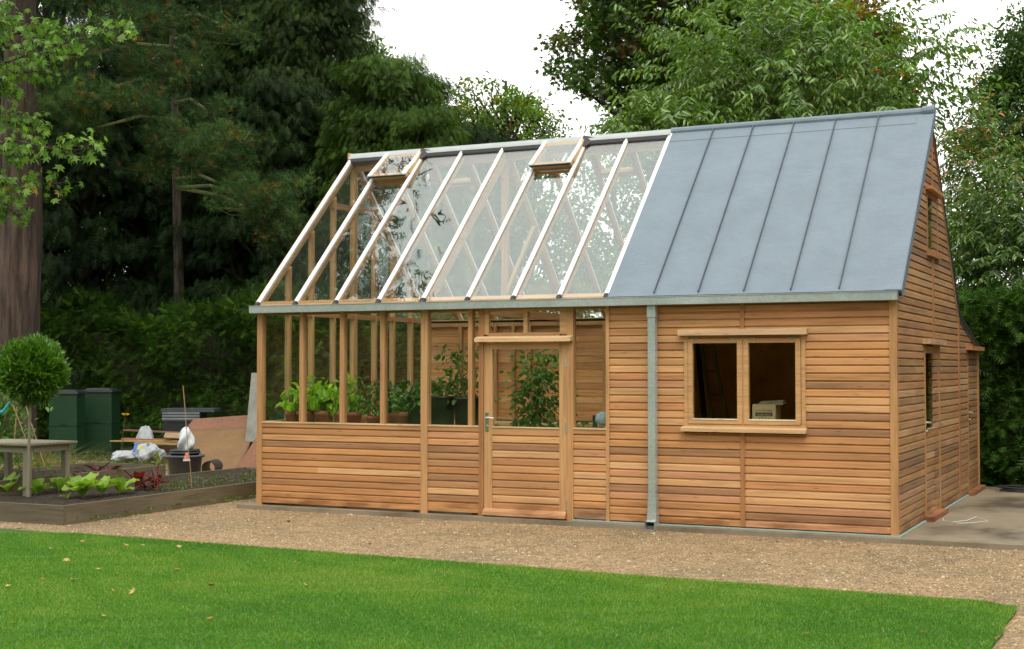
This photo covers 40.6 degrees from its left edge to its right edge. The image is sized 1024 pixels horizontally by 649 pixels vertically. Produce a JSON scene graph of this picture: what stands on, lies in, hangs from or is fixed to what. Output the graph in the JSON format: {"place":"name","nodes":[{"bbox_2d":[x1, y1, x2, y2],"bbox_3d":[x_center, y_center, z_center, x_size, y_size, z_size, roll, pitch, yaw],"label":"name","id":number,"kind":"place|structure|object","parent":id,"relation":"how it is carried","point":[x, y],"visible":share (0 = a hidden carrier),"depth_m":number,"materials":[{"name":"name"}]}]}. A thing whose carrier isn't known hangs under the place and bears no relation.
{"place":"outdoors","nodes":[
{"label":"outdoors","id":0,"kind":"place"},
{"bbox_2d":[274,387,312,421],"bbox_3d":[-2.795,1.058,17.799,0.574,0.511,0.348,-1,-2,26],"label":"potted basil","id":1,"kind":"object","parent":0,"point":[290,416],"visible":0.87,"depth_m":17.73,"materials":[{"name":"plant"}]},
{"bbox_2d":[280,375,324,421],"bbox_3d":[-2.649,0.982,17.776,0.624,0.660,0.547,-1,-2,26],"label":"potted basil","id":2,"kind":"object","parent":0,"point":[310,416],"visible":0.45,"depth_m":17.68,"materials":[{"name":"plant"}]},
{"bbox_2d":[298,376,356,421],"bbox_3d":[-2.357,0.980,17.621,0.668,0.656,0.619,2,-2,-42],"label":"potted basil","id":3,"kind":"object","parent":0,"point":[321,415],"visible":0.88,"depth_m":17.58,"materials":[{"name":"plant"}]},
{"bbox_2d":[317,372,356,422],"bbox_3d":[-2.180,0.947,17.629,0.620,0.721,0.503,-1,-2,26],"label":"potted basil","id":4,"kind":"object","parent":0,"point":[334,412],"visible":0.45,"depth_m":17.52,"materials":[{"name":"plant"}]},
{"bbox_2d":[337,374,375,422],"bbox_3d":[-1.965,0.964,17.460,0.499,0.676,0.502,1,-2,-24],"label":"potted pepper","id":5,"kind":"object","parent":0,"point":[353,416],"visible":0.82,"depth_m":17.38,"materials":[{"name":"plant"}]},
{"bbox_2d":[350,375,410,422],"bbox_3d":[-1.656,0.865,17.266,0.728,0.863,0.785,-1,-2,26],"label":"potted chilli","id":6,"kind":"object","parent":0,"point":[373,418],"visible":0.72,"depth_m":17.23,"materials":[{"name":"plant"}]},
{"bbox_2d":[372,390,405,423],"bbox_3d":[-1.484,1.057,17.232,0.415,0.476,0.338,1,-2,-29],"label":"potted pepper","id":7,"kind":"object","parent":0,"point":[390,419],"visible":0.34,"depth_m":17.15,"materials":[{"name":"ceramic"}]},
{"bbox_2d":[370,387,420,423],"bbox_3d":[-1.327,1.027,17.121,0.640,0.530,0.854,1,-2,-23],"label":"potted strawberry","id":8,"kind":"object","parent":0,"point":[400,415],"visible":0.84,"depth_m":17.00,"materials":[{"name":"plant"}]},
{"bbox_2d":[388,379,434,423],"bbox_3d":[-1.237,0.984,17.098,0.704,0.614,0.476,0,-2,12],"label":"potted tomato","id":9,"kind":"object","parent":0,"point":[414,416],"visible":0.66,"depth_m":16.96,"materials":[{"name":"green plant"}]},
{"bbox_2d":[416,371,467,424],"bbox_3d":[-0.862,0.917,16.925,0.654,0.738,0.582,0,-2,-5],"label":"potted tomato","id":10,"kind":"object","parent":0,"point":[442,410],"visible":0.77,"depth_m":16.82,"materials":[{"name":"green plant"}]},
{"bbox_2d":[442,98,480,126],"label":"gnarled tree","id":11,"kind":"object","parent":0,"point":[464,108],"visible":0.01,"depth_m":42.00,"materials":[{"name":"green plant"}]},
{"bbox_2d":[433,343,495,424],"bbox_3d":[-0.531,0.734,16.857,0.839,1.099,0.630,-1,-2,26],"label":"potted tomato","id":12,"kind":"object","parent":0,"point":[460,404],"visible":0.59,"depth_m":16.74,"materials":[{"name":"green plant"}]},
{"bbox_2d":[0,445,995,486],"bbox_3d":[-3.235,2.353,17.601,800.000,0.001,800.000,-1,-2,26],"label":"ground","id":13,"kind":"structure","parent":0,"point":[129,448],"depth_m":27.81,"materials":[{"name":"green soil"}]},
{"bbox_2d":[0,0,42,457],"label":"redwood tree","id":14,"kind":"object","parent":13,"relation":"on","point":[20,265],"visible":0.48,"depth_m":27.18,"materials":[{"name":"brown plant"}]},
{"bbox_2d":[0,24,107,333],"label":"evergreen tree","id":15,"kind":"object","parent":13,"relation":"on","point":[75,210],"visible":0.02,"depth_m":36.04,"materials":[{"name":"green plant"}]},
{"bbox_2d":[48,390,86,457],"bbox_3d":[-8.953,1.994,27.875,0.588,1.359,0.592,0,-2,0],"label":"compost bin","id":16,"kind":"object","parent":13,"relation":"on","point":[67,417],"visible":0.75,"depth_m":27.61,"materials":[{"name":"green plastic"}]},
{"bbox_2d":[2,0,161,284],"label":"evergreen tree","id":17,"kind":"object","parent":13,"relation":"on","point":[38,2],"depth_m":42.22,"materials":[{"name":"green plant"}]},
{"bbox_2d":[82,388,120,454],"bbox_3d":[-8.578,2.016,28.901,0.652,1.378,0.656,0,-2,0],"label":"compost bin","id":18,"kind":"object","parent":13,"relation":"on","point":[102,415],"visible":0.91,"depth_m":28.60,"materials":[{"name":"green plastic"}]},
{"bbox_2d":[122,413,128,445],"bbox_3d":[-7.346,2.144,26.290,0.144,0.920,0.151,1,-2,-22],"label":"yellow flower","id":19,"kind":"object","parent":13,"relation":"on","point":[125,414],"visible":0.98,"depth_m":26.30,"materials":[{"name":"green plant"}]},
{"bbox_2d":[0,0,251,332],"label":"evergreen tree","id":20,"kind":"object","parent":13,"relation":"on","point":[68,4],"visible":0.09,"depth_m":36.31,"materials":[{"name":"green plant"}]},
{"bbox_2d":[36,28,215,404],"bbox_3d":[-11.317,-2.195,34.924,7.715,10.707,8.053,-1,-2,26],"label":"evergreen tree","id":21,"kind":"object","parent":13,"relation":"on","point":[56,227],"visible":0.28,"depth_m":33.73,"materials":[{"name":"green plant"}]},
{"bbox_2d":[51,62,255,332],"bbox_3d":[-8.331,-1.885,36.777,7.197,10.119,7.383,0,-2,-6],"label":"evergreen tree","id":22,"kind":"object","parent":13,"relation":"on","point":[115,209],"visible":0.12,"depth_m":34.84,"materials":[{"name":"green plant"}]},
{"bbox_2d":[24,0,329,305],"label":"pine tree","id":23,"kind":"object","parent":13,"relation":"on","point":[174,146],"visible":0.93,"depth_m":26.50,"materials":[{"name":"green plant"}]},
{"bbox_2d":[161,408,220,451],"bbox_3d":[-6.742,2.231,29.102,1.102,0.940,0.660,0,-2,0],"label":"storage crate","id":24,"kind":"object","parent":13,"relation":"on","point":[173,419],"visible":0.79,"depth_m":28.79,"materials":[{"name":"black plastic"}]},
{"bbox_2d":[124,0,343,263],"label":"evergreen tree","id":25,"kind":"object","parent":13,"relation":"on","point":[309,3],"depth_m":39.00,"materials":[{"name":"green plant"}]},
{"bbox_2d":[122,61,370,370],"bbox_3d":[-6.206,-1.682,35.439,7.095,9.488,6.921,0,-2,-12],"label":"evergreen tree","id":26,"kind":"object","parent":13,"relation":"on","point":[214,229],"visible":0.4,"depth_m":33.92,"materials":[{"name":"green plant"}]},
{"bbox_2d":[129,0,397,327],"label":"evergreen tree","id":27,"kind":"object","parent":13,"relation":"on","point":[332,20],"visible":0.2,"depth_m":35.71,"materials":[{"name":"green plant"}]},
{"bbox_2d":[227,93,399,329],"bbox_3d":[-4.039,-1.442,35.668,7.347,9.225,6.943,2,-2,-42],"label":"evergreen tree","id":28,"kind":"object","parent":13,"relation":"on","point":[305,205],"visible":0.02,"depth_m":34.65,"materials":[{"name":"green plant"}]},
{"bbox_2d":[36,262,612,448],"bbox_3d":[-5.973,0.858,31.333,24.737,4.162,3.541,-1,-2,26],"label":"hedge","id":29,"kind":"object","parent":13,"relation":"on","point":[210,354],"visible":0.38,"depth_m":30.81,"materials":[{"name":"green plant"}]},
{"bbox_2d":[335,14,403,88],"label":"deciduous tree","id":30,"kind":"object","parent":13,"relation":"on","point":[381,45],"visible":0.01,"depth_m":45.73,"materials":[{"name":"green plant"}]},
{"bbox_2d":[282,49,490,329],"bbox_3d":[-3.075,-1.896,33.270,5.928,9.475,6.036,-1,-2,26],"label":"evergreen tree","id":31,"kind":"object","parent":13,"relation":"on","point":[376,101],"visible":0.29,"depth_m":32.57,"materials":[{"name":"green plant"}]},
{"bbox_2d":[361,104,497,407],"bbox_3d":[-1.794,-1.095,30.901,3.970,7.724,4.026,0,-2,10],"label":"evergreen tree","id":32,"kind":"object","parent":13,"relation":"on","point":[418,129],"visible":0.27,"depth_m":30.63,"materials":[{"name":"green plant"}]},
{"bbox_2d":[451,120,541,318],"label":"evergreen tree","id":33,"kind":"object","parent":13,"relation":"on","point":[480,135],"visible":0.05,"depth_m":36.98,"materials":[{"name":"green plant"}]},
{"bbox_2d":[447,71,577,229],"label":"gnarled tree","id":34,"kind":"object","parent":13,"relation":"on","point":[519,106],"visible":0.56,"depth_m":39.24,"materials":[{"name":"green plant"}]},
{"bbox_2d":[461,159,624,318],"bbox_3d":[0.701,-0.955,37.104,4.647,7.833,4.397,0,-2,-5],"label":"deciduous tree","id":35,"kind":"object","parent":13,"relation":"on","point":[541,213],"visible":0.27,"depth_m":36.40,"materials":[{"name":"green plant"}]},
{"bbox_2d":[523,154,651,288],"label":"deciduous tree","id":36,"kind":"object","parent":13,"relation":"on","point":[622,210],"visible":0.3,"depth_m":38.71,"materials":[{"name":"green plant"}]},
{"bbox_2d":[532,0,835,184],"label":"maple tree","id":37,"kind":"object","parent":13,"relation":"on","point":[598,19],"visible":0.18,"depth_m":41.95,"materials":[{"name":"green plant"}]},
{"bbox_2d":[591,0,1018,190],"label":"cherry tree","id":38,"kind":"object","parent":13,"relation":"on","point":[773,90],"visible":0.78,"depth_m":21.59,"materials":[{"name":"green plant"}]},
{"bbox_2d":[795,0,934,116],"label":"maple tree","id":39,"kind":"object","parent":13,"relation":"on","point":[866,12],"visible":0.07,"depth_m":32.20,"materials":[{"name":"green plant"}]},
{"bbox_2d":[935,72,1023,283],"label":"maple bush","id":40,"kind":"object","parent":13,"relation":"on","point":[987,152],"visible":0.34,"depth_m":25.88,"materials":[{"name":"green plant"}]},
{"bbox_2d":[940,0,1023,227],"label":"deciduous tree","id":41,"kind":"object","parent":13,"relation":"on","point":[1010,72],"visible":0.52,"depth_m":33.50,"materials":[{"name":"green plant"}]},
{"bbox_2d":[944,146,1023,293],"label":"cherry bush","id":42,"kind":"object","parent":13,"relation":"on","point":[987,255],"visible":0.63,"depth_m":23.20,"materials":[{"name":"green plant"}]},
{"bbox_2d":[956,274,1023,486],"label":"hedge","id":43,"kind":"object","parent":13,"relation":"on","point":[994,320],"visible":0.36,"depth_m":20.97,"materials":[{"name":"green plant"}]},
{"bbox_3d":[-6.458,2.359,26.842,0.090,0.545,0.090,-1,-2,26],"label":"timber post","id":44,"kind":"object","parent":13,"relation":"on","visible":0},
{"bbox_2d":[124,429,179,432],"bbox_3d":[-6.952,2.078,26.900,1.271,0.069,0.132,0,-2,14],"label":"timber board","id":45,"kind":"object","parent":44,"relation":"on","point":[152,431],"visible":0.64,"depth_m":26.83,"materials":[{"name":"brown wood"}]},
{"bbox_2d":[0,528,1019,648],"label":"lawn","id":46,"kind":"structure","parent":0,"point":[4,530],"depth_m":9.86,"materials":[{"name":"green plant"}]},
{"bbox_2d":[0,0,138,227],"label":"sweetgum tree","id":47,"kind":"object","parent":46,"relation":"on","point":[8,85],"visible":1,"depth_m":13.98,"materials":[{"name":"green plant"}]},
{"bbox_2d":[0,460,1023,648],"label":"gravel path","id":48,"kind":"structure","parent":0,"point":[499,549],"depth_m":13.59,"materials":[{"name":"beige gravel"}]},
{"bbox_2d":[0,441,143,468],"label":"grass clump","id":49,"kind":"object","parent":48,"relation":"on","point":[49,463],"visible":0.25,"depth_m":20.45,"materials":[{"name":"green plant"}]},
{"bbox_2d":[0,462,165,492],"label":"raised bed","id":50,"kind":"object","parent":48,"relation":"on","point":[130,469],"visible":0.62,"depth_m":19.41,"materials":[{"name":"brown wood"}]},
{"bbox_2d":[0,471,19,491],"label":"lettuce","id":51,"kind":"object","parent":50,"relation":"on","point":[7,487],"visible":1,"depth_m":17.44,"materials":[{"name":"green plant"}]},
{"bbox_2d":[0,350,52,472],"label":"bean plant","id":52,"kind":"object","parent":50,"relation":"on","point":[10,412],"visible":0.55,"depth_m":19.25,"materials":[{"name":"green plant"}]},
{"bbox_2d":[0,402,9,414],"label":"watering hose","id":53,"kind":"object","parent":52,"relation":"attached to","point":[3,410],"visible":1,"depth_m":18.58,"materials":[{"name":"teal plastic"}]},
{"bbox_2d":[74,462,109,472],"bbox_3d":[-5.823,2.047,19.116,0.454,0.288,0.458,-1,-2,26],"label":"beet plant","id":54,"kind":"object","parent":50,"relation":"on","point":[82,470],"visible":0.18,"depth_m":19.13,"materials":[{"name":"red plant"}]},
{"bbox_2d":[84,465,121,470],"bbox_3d":[-5.693,2.071,19.273,0.563,0.249,0.502,-1,-2,26],"label":"beet plant","id":55,"kind":"object","parent":50,"relation":"on","point":[107,468],"visible":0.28,"depth_m":19.27,"materials":[{"name":"red plant"}]},
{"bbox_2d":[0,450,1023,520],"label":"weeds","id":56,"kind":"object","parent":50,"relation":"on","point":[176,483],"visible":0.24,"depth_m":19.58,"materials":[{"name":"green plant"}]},
{"bbox_2d":[0,467,255,524],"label":"raised bed","id":57,"kind":"object","parent":48,"relation":"on","point":[49,506],"visible":0.59,"depth_m":17.13,"materials":[{"name":"brown wood"}]},
{"bbox_2d":[18,478,53,493],"bbox_3d":[-5.978,2.035,17.407,0.364,0.206,0.350,0,-2,11],"label":"lettuce","id":58,"kind":"object","parent":57,"relation":"on","point":[37,486],"visible":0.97,"depth_m":17.37,"materials":[{"name":"green plant"}]},
{"bbox_2d":[0,331,73,496],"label":"bay tree","id":59,"kind":"object","parent":57,"relation":"on","point":[39,361],"visible":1,"depth_m":16.81,"materials":[{"name":"glossy foliage"},{"name":"bark"}]},
{"bbox_2d":[0,439,77,495],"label":"garden table","id":60,"kind":"object","parent":57,"relation":"on","point":[8,447],"visible":0.83,"depth_m":17.71,"materials":[{"name":"grey wood"}]},
{"bbox_2d":[49,475,72,492],"bbox_3d":[-5.735,2.032,17.665,0.364,0.227,0.236,0,-2,12],"label":"lettuce","id":61,"kind":"object","parent":57,"relation":"on","point":[58,483],"visible":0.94,"depth_m":17.62,"materials":[{"name":"green plant"}]},
{"bbox_2d":[62,472,102,497],"bbox_3d":[-5.307,1.970,16.965,0.498,0.309,0.617,1,-2,-26],"label":"lettuce","id":62,"kind":"object","parent":57,"relation":"on","point":[82,486],"visible":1,"depth_m":16.86,"materials":[{"name":"green plant"}]},
{"bbox_2d":[94,475,116,494],"bbox_3d":[-5.147,2.014,17.297,0.383,0.242,0.280,-1,-2,26],"label":"lettuce","id":63,"kind":"object","parent":57,"relation":"on","point":[103,487],"visible":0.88,"depth_m":17.29,"materials":[{"name":"green plant"}]},
{"bbox_2d":[108,476,139,493],"bbox_3d":[-4.895,2.021,17.465,0.380,0.237,0.318,0,-2,-11],"label":"lettuce","id":64,"kind":"object","parent":57,"relation":"on","point":[122,484],"visible":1,"depth_m":17.42,"materials":[{"name":"green plant"}]},
{"bbox_2d":[123,470,160,485],"bbox_3d":[-4.898,2.034,18.207,0.391,0.258,0.602,1,-2,-36],"label":"beet plant","id":65,"kind":"object","parent":57,"relation":"on","point":[139,475],"visible":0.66,"depth_m":18.14,"materials":[{"name":"red plant"}]},
{"bbox_2d":[134,476,160,489],"bbox_3d":[-4.749,2.062,18.034,0.301,0.190,0.391,-1,-2,26],"label":"beet plant","id":66,"kind":"object","parent":57,"relation":"on","point":[142,480],"visible":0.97,"depth_m":18.07,"materials":[{"name":"red plant"}]},
{"bbox_2d":[152,451,162,490],"bbox_3d":[-4.571,1.916,17.925,0.177,0.571,0.159,1,-2,-37],"label":"beet plant","id":67,"kind":"object","parent":57,"relation":"on","point":[157,460],"visible":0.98,"depth_m":17.90,"materials":[{"name":"green plant"}]},
{"bbox_2d":[147,469,169,486],"bbox_3d":[-4.735,2.045,18.345,0.362,0.244,0.251,-1,-2,40],"label":"beet plant","id":68,"kind":"object","parent":57,"relation":"on","point":[153,471],"visible":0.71,"depth_m":18.35,"materials":[{"name":"red plant"}]},
{"bbox_2d":[183,387,191,487],"bbox_3d":[-4.242,1.490,18.096,0.137,1.379,0.016,1,-2,-16],"label":"bamboo cane","id":69,"kind":"object","parent":57,"relation":"on","point":[187,437],"visible":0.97,"depth_m":18.09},
{"bbox_2d":[183,452,189,460],"bbox_3d":[-4.227,1.717,18.003,0.100,0.115,0.031,0,-2,0],"label":"seed packet","id":70,"kind":"object","parent":69,"relation":"hanging from","point":[186,457],"visible":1,"depth_m":18.00,"materials":[{"name":"paper"}]},
{"bbox_2d":[110,425,165,462],"bbox_3d":[-7.063,2.263,25.979,1.617,0.682,0.946,-4,-4,64],"label":"rubble sack","id":71,"kind":"object","parent":48,"relation":"on","point":[136,453],"visible":0.86,"depth_m":25.59,"materials":[{"name":"white plastic"}]},
{"bbox_2d":[121,438,178,439],"bbox_3d":[-6.932,2.210,26.600,1.195,0.042,0.139,0,-2,15],"label":"timber board","id":72,"kind":"object","parent":71,"relation":"on","point":[145,439],"visible":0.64,"depth_m":26.57,"materials":[{"name":"brown wood"}]},
{"bbox_2d":[165,454,204,474],"bbox_3d":[-5.018,2.226,21.231,0.600,0.460,0.600,-1,-2,26],"label":"garden tub","id":73,"kind":"object","parent":48,"relation":"on","point":[177,465],"visible":0.6,"depth_m":21.02,"materials":[{"name":"grey plastic"}]},
{"bbox_2d":[169,451,200,455],"bbox_3d":[-5.018,1.995,21.238,0.470,0.090,0.470,-1,-2,26],"label":"plant pot","id":74,"kind":"object","parent":73,"relation":"in","point":[183,453],"visible":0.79,"depth_m":21.05,"materials":[{"name":"black plastic"}]},
{"bbox_2d":[170,449,199,451],"bbox_3d":[-5.018,1.953,21.239,0.450,0.075,0.450,-1,-2,26],"label":"plant pot","id":75,"kind":"object","parent":74,"relation":"in","point":[178,450],"visible":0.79,"depth_m":21.07,"materials":[{"name":"black plastic"}]},
{"bbox_2d":[177,427,194,449],"bbox_3d":[-4.997,1.775,21.226,0.286,0.418,0.248,-1,-2,26],"label":"plastic bag","id":76,"kind":"object","parent":75,"relation":"on","point":[182,443],"visible":0.78,"depth_m":21.16,"materials":[{"name":"white plastic"}]},
{"bbox_2d":[201,459,222,470],"bbox_3d":[-4.796,2.281,22.150,0.224,0.224,0.500,0,-2,2],"label":"drain pipe","id":77,"kind":"object","parent":48,"relation":"on","point":[217,464],"visible":0.66,"depth_m":22.11,"materials":[{"name":"black plastic"}]},
{"bbox_2d":[190,427,249,470],"bbox_3d":[-5.089,2.109,23.398,1.183,0.691,1.586,0,-2,0],"label":"plywood sheet","id":78,"kind":"object","parent":48,"relation":"on","point":[228,448],"visible":0.64,"depth_m":23.73,"materials":[{"name":"brown wood"}]},
{"bbox_2d":[187,415,247,428],"bbox_3d":[-5.175,1.749,24.496,1.252,0.301,0.202,0,-2,0],"label":"plywood sheet","id":79,"kind":"object","parent":78,"relation":"on","point":[223,422],"visible":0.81,"depth_m":24.51,"materials":[{"name":"wood"}]},
{"bbox_2d":[245,373,256,442],"bbox_3d":[-4.495,1.448,24.289,0.257,1.198,1.011,0,-2,-5],"label":"plank","id":80,"kind":"object","parent":78,"relation":"on","point":[251,431],"visible":0.64,"depth_m":24.18,"materials":[{"name":"grey wood"}]},
{"bbox_2d":[237,438,256,467],"bbox_3d":[-4.292,2.155,23.148,0.510,0.502,0.891,0,-2,0],"label":"plywood sheet","id":81,"kind":"object","parent":48,"relation":"on","point":[248,459],"visible":0.39,"depth_m":23.01,"materials":[{"name":"wood"}]},
{"bbox_2d":[579,83,762,196],"bbox_3d":[2.401,-0.637,21.274,2.957,6.189,2.663,-1,-2,26],"label":"cherry tree","id":82,"kind":"object","parent":48,"relation":"on","point":[675,114],"visible":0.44,"depth_m":21.07,"materials":[{"name":"green plant"}]},
{"bbox_2d":[0,0,1023,317],"label":"sky","id":83,"kind":"structure","parent":0,"point":[458,38],"materials":[{"name":"white"}]},
{"bbox_2d":[527,419,592,426],"bbox_3d":[0.655,1.684,17.243,1.100,1.176,0.694,-1,-2,26],"label":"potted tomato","id":84,"kind":"object","parent":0,"point":[584,424],"visible":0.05,"depth_m":17.18,"materials":[{"name":"green plant"}]},
{"bbox_2d":[237,486,1023,550],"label":"patio","id":85,"kind":"structure","parent":0,"point":[1002,513],"depth_m":15.51,"materials":[{"name":"concrete"}]},
{"bbox_2d":[454,420,605,426],"bbox_3d":[0.793,1.897,20.121,4.100,0.930,0.500,-1,-2,26],"label":"staging bench","id":86,"kind":"object","parent":85,"relation":"on","point":[509,422],"depth_m":20.29,"materials":[{"name":"brown wood"}]},
{"bbox_2d":[576,415,603,427],"bbox_3d":[0.897,1.172,16.466,0.376,0.188,0.140,-1,-2,26],"label":"clamp stand","id":87,"kind":"object","parent":86,"relation":"on","point":[594,424],"visible":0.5,"depth_m":16.40,"materials":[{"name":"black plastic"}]},
{"bbox_2d":[595,412,605,425],"bbox_3d":[1.076,1.115,16.394,0.150,0.170,0.170,-1,-2,26],"label":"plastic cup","id":88,"kind":"object","parent":87,"relation":"on","point":[600,418],"visible":0.73,"depth_m":16.33,"materials":[{"name":"plastic"}]},
{"bbox_2d":[494,341,578,426],"bbox_3d":[0.273,1.182,17.291,1.123,2.183,1.056,0,-2,-3],"label":"potted tomato","id":89,"kind":"object","parent":85,"relation":"on","point":[539,376],"visible":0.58,"depth_m":17.24,"materials":[{"name":"green plant"}]},
{"bbox_2d":[249,105,985,537],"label":"garden building","id":90,"kind":"structure","parent":85,"relation":"on","point":[803,267],"depth_m":16.00,"materials":[{"name":"brown wood"}]},
{"bbox_2d":[425,174,430,185],"bbox_3d":[-1.166,-2.102,19.188,0.074,0.375,0.074,-1,-2,26],"label":"light bulb","id":91,"kind":"object","parent":90,"relation":"hanging from","point":[427,183],"visible":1,"depth_m":19.16,"materials":[{"name":"white glass"}]},
{"bbox_2d":[482,342,566,518],"bbox_3d":[0.150,1.208,15.984,1.062,2.010,0.114,-1,-2,26],"label":"door","id":92,"kind":"structure","parent":90,"relation":"in","point":[525,468],"depth_m":15.98,"materials":[{"name":"brown wood"}]},
{"bbox_2d":[695,343,707,432],"bbox_3d":[2.346,1.111,16.905,0.071,2.313,0.494,1,-2,-19],"label":"prop stick","id":93,"kind":"object","parent":90,"relation":"on","point":[701,382],"visible":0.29,"depth_m":16.97,"materials":[{"name":"black wood"}]},
{"bbox_2d":[700,338,731,432],"bbox_3d":[2.486,1.151,16.579,0.226,2.219,0.848,1,-2,-29],"label":"step ladder","id":94,"kind":"object","parent":90,"relation":"on","point":[706,380],"visible":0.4,"depth_m":16.73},
{"bbox_2d":[677,328,807,433],"bbox_3d":[2.481,0.601,14.887,1.420,1.115,0.150,-1,-2,26],"label":"window","id":95,"kind":"structure","parent":90,"relation":"in","point":[743,338],"depth_m":14.87,"materials":[{"name":"brown wood"}]},
{"bbox_2d":[926,346,940,514],"bbox_3d":[4.924,1.224,16.178,0.114,1.930,1.023,-1,-2,26],"label":"door","id":96,"kind":"structure","parent":90,"relation":"in","point":[931,484],"depth_m":16.10,"materials":[{"name":"brown wood"}]},
{"bbox_2d":[924,185,943,259],"bbox_3d":[4.971,-1.192,16.345,0.120,0.800,0.910,-1,-2,26],"label":"window","id":97,"kind":"structure","parent":90,"relation":"in","point":[932,192],"depth_m":16.30,"materials":[{"name":"brown wood"}]},
{"bbox_2d":[966,351,978,489],"bbox_3d":[6.485,1.345,19.424,0.102,1.930,1.090,-1,-2,26],"label":"door","id":98,"kind":"structure","parent":90,"relation":"in","point":[972,358],"depth_m":19.47,"materials":[{"name":"brown wood"}]},
{"bbox_2d":[943,516,987,523],"bbox_3d":[5.119,2.208,15.641,0.512,0.019,0.548,0,-2,-5],"label":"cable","id":99,"kind":"object","parent":85,"relation":"on","point":[969,519],"visible":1,"depth_m":15.56,"materials":[{"name":"white plastic"}]},
{"bbox_2d":[996,485,1023,492],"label":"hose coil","id":100,"kind":"object","parent":85,"relation":"on","point":[1013,488],"visible":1,"depth_m":19.40,"materials":[{"name":"black rubber"}]},
{"bbox_2d":[752,400,786,419],"bbox_3d":[2.854,0.984,15.278,0.336,0.300,0.286,-1,-2,26],"label":"cardboard box","id":101,"kind":"object","parent":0,"point":[771,409],"visible":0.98,"depth_m":15.19,"materials":[{"name":"beige cardboard"}]},
{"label":"timber board","id":102,"kind":"object","parent":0,"visible":0},
{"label":"timber board","id":103,"kind":"object","parent":102,"relation":"on","visible":0},
{"bbox_2d":[156,444,176,447],"bbox_3d":[-6.524,2.306,26.200,0.641,0.047,0.117,-1,-2,28],"label":"timber board","id":104,"kind":"object","parent":103,"relation":"on","point":[169,446],"visible":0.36,"depth_m":26.14,"materials":[{"name":"brown wood"}]},
{"bbox_2d":[134,442,177,444],"bbox_3d":[-6.673,2.241,26.100,0.959,0.040,0.149,-1,-2,18],"label":"timber board","id":105,"kind":"object","parent":104,"relation":"on","point":[162,443],"visible":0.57,"depth_m":26.02,"materials":[{"name":"brown wood"}]},
{"bbox_2d":[110,440,178,441],"bbox_3d":[-6.971,2.213,26.300,1.413,0.040,0.100,0,-2,12],"label":"timber board","id":106,"kind":"object","parent":105,"relation":"on","point":[144,440],"visible":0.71,"depth_m":26.25,"materials":[{"name":"brown wood"}]},
{"bbox_2d":[164,432,179,437],"bbox_3d":[-6.408,2.115,26.349,0.402,0.098,0.583,0,-2,-11],"label":"plywood offcut","id":107,"kind":"object","parent":106,"relation":"on","point":[171,435],"visible":0.64,"depth_m":26.26,"materials":[{"name":"brown wood"}]}
]}

